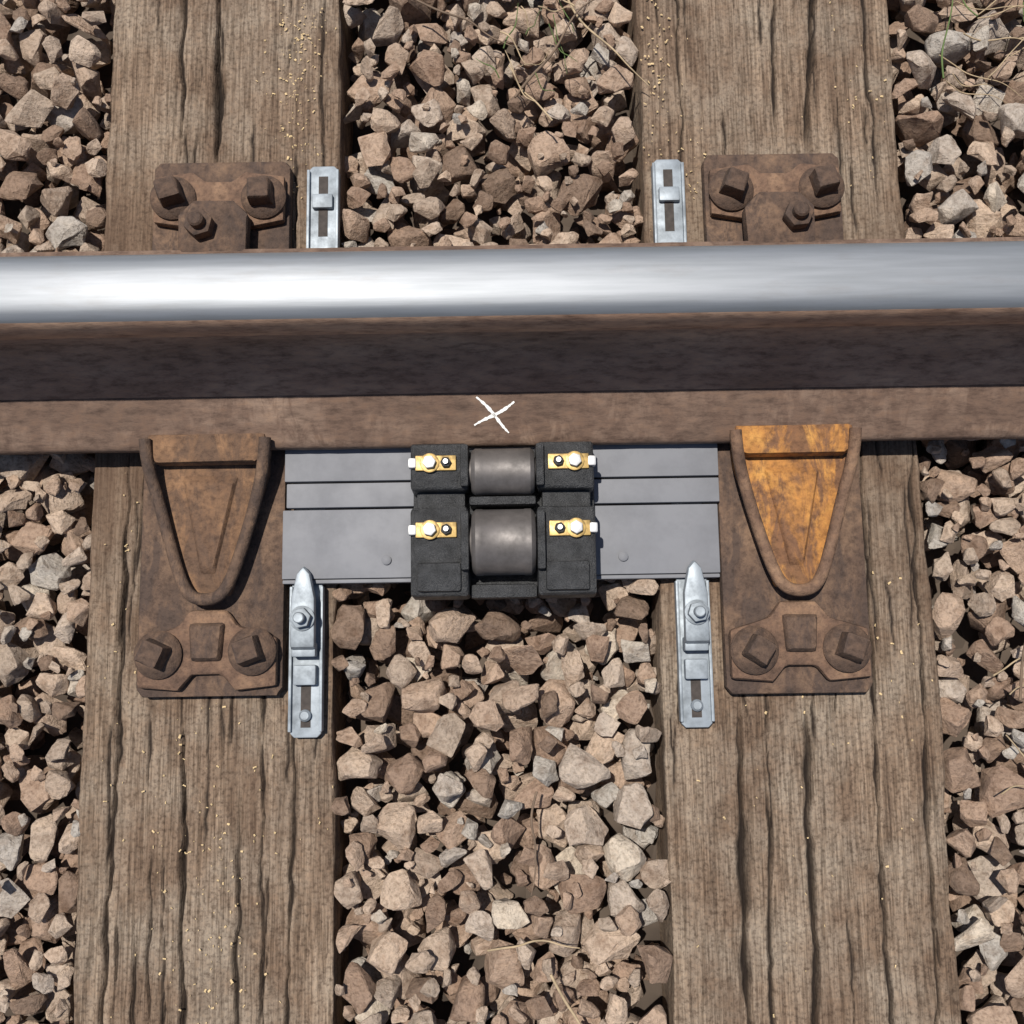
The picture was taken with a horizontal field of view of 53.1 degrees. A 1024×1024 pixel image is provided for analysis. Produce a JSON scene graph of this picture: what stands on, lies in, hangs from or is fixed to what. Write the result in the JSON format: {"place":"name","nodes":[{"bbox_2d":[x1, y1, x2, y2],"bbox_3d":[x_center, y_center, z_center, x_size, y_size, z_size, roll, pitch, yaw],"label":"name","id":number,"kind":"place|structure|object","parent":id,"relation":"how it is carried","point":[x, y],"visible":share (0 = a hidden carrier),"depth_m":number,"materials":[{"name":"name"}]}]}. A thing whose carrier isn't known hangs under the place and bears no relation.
{"place":"outdoors","nodes":[
{"label":"outdoors","id":0,"kind":"place"},
{"bbox_2d":[87,0,932,1023],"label":"sawdust","id":1,"kind":"object","parent":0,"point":[137,502],"visible":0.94,"depth_m":1.06,"materials":[{"name":"brown wood"}]},
{"bbox_2d":[0,0,1023,1023],"bbox_3d":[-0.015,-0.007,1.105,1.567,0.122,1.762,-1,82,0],"label":"ballast","id":2,"kind":"structure","parent":0,"point":[477,978],"depth_m":1.07,"materials":[{"name":"gravel"}]},
{"bbox_2d":[74,0,352,1023],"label":"wooden sleeper","id":3,"kind":"object","parent":2,"relation":"on","point":[186,88],"visible":0.57,"depth_m":1.03,"materials":[{"name":"brown wood"}]},
{"bbox_2d":[133,162,292,697],"bbox_3d":[-0.308,-0.099,1.046,0.148,0.067,0.568,-1,82,0],"label":"rail fastening","id":4,"kind":"object","parent":3,"relation":"on","point":[212,605],"visible":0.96,"depth_m":1.03,"materials":[{"name":"brown metal"}]},
{"bbox_2d":[288,166,339,737],"bbox_3d":[-0.206,-0.077,1.048,0.038,0.051,0.607,0,82,0],"label":"clamp bar","id":5,"kind":"object","parent":3,"relation":"on","point":[306,661],"visible":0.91,"depth_m":1.03,"materials":[{"name":"metal"}]},
{"bbox_2d":[476,0,1023,794],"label":"dry grass","id":6,"kind":"structure","parent":2,"relation":"on","point":[942,76],"depth_m":1.12,"materials":[{"name":"beige plant"}]},
{"bbox_2d":[626,0,960,1023],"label":"wooden sleeper","id":7,"kind":"object","parent":2,"relation":"on","point":[850,786],"visible":0.61,"depth_m":1.03,"materials":[{"name":"brown wood"}]},
{"bbox_2d":[651,159,714,727],"bbox_3d":[0.177,-0.086,1.049,0.036,0.051,0.604,-2,82,0],"label":"clamp bar","id":8,"kind":"object","parent":7,"relation":"on","point":[694,653],"visible":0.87,"depth_m":1.03,"materials":[{"name":"metal"}]},
{"bbox_2d":[701,153,872,694],"bbox_3d":[0.283,-0.105,1.045,0.147,0.067,0.574,-1,82,0],"label":"rail fastening","id":9,"kind":"object","parent":7,"relation":"on","point":[793,601],"visible":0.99,"depth_m":1.03,"materials":[{"name":"brown metal"}]},
{"bbox_2d":[415,0,1023,1023],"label":"dry twigs","id":10,"kind":"object","parent":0,"point":[551,120],"visible":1,"depth_m":1.11,"materials":[{"name":"brown wood"}]},
{"bbox_3d":[-0.919,0.080,1.131,0.263,0.152,2.290,-1,82,0],"label":"wooden sleeper","id":11,"kind":"object","parent":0,"visible":0},
{"bbox_2d":[0,237,1023,454],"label":"rail","id":12,"kind":"object","parent":11,"relation":"on","point":[594,344],"visible":0.96,"depth_m":1.01,"materials":[{"name":"metal"}]},
{"bbox_2d":[474,397,514,432],"bbox_3d":[-0.019,-0.099,1.028,0.039,0.011,0.032,10,82,2],"label":"chalk cross","id":13,"kind":"object","parent":12,"relation":"on","point":[493,414],"visible":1,"depth_m":1.03,"materials":[{"name":"white paint"}]},
{"bbox_2d":[282,443,719,584],"bbox_3d":[-0.012,-0.040,1.056,0.446,0.018,0.222,-1,82,0],"label":"support plate","id":14,"kind":"object","parent":12,"relation":"attached to","point":[360,546],"visible":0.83,"depth_m":1.04,"materials":[{"name":"grey paint"}]},
{"bbox_2d":[408,441,597,599],"bbox_3d":[-0.008,0.009,1.022,0.185,0.083,0.154,-1,82,0],"label":"roller unit","id":15,"kind":"object","parent":14,"relation":"on","point":[514,523],"visible":1,"depth_m":1.00,"materials":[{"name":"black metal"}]}
]}

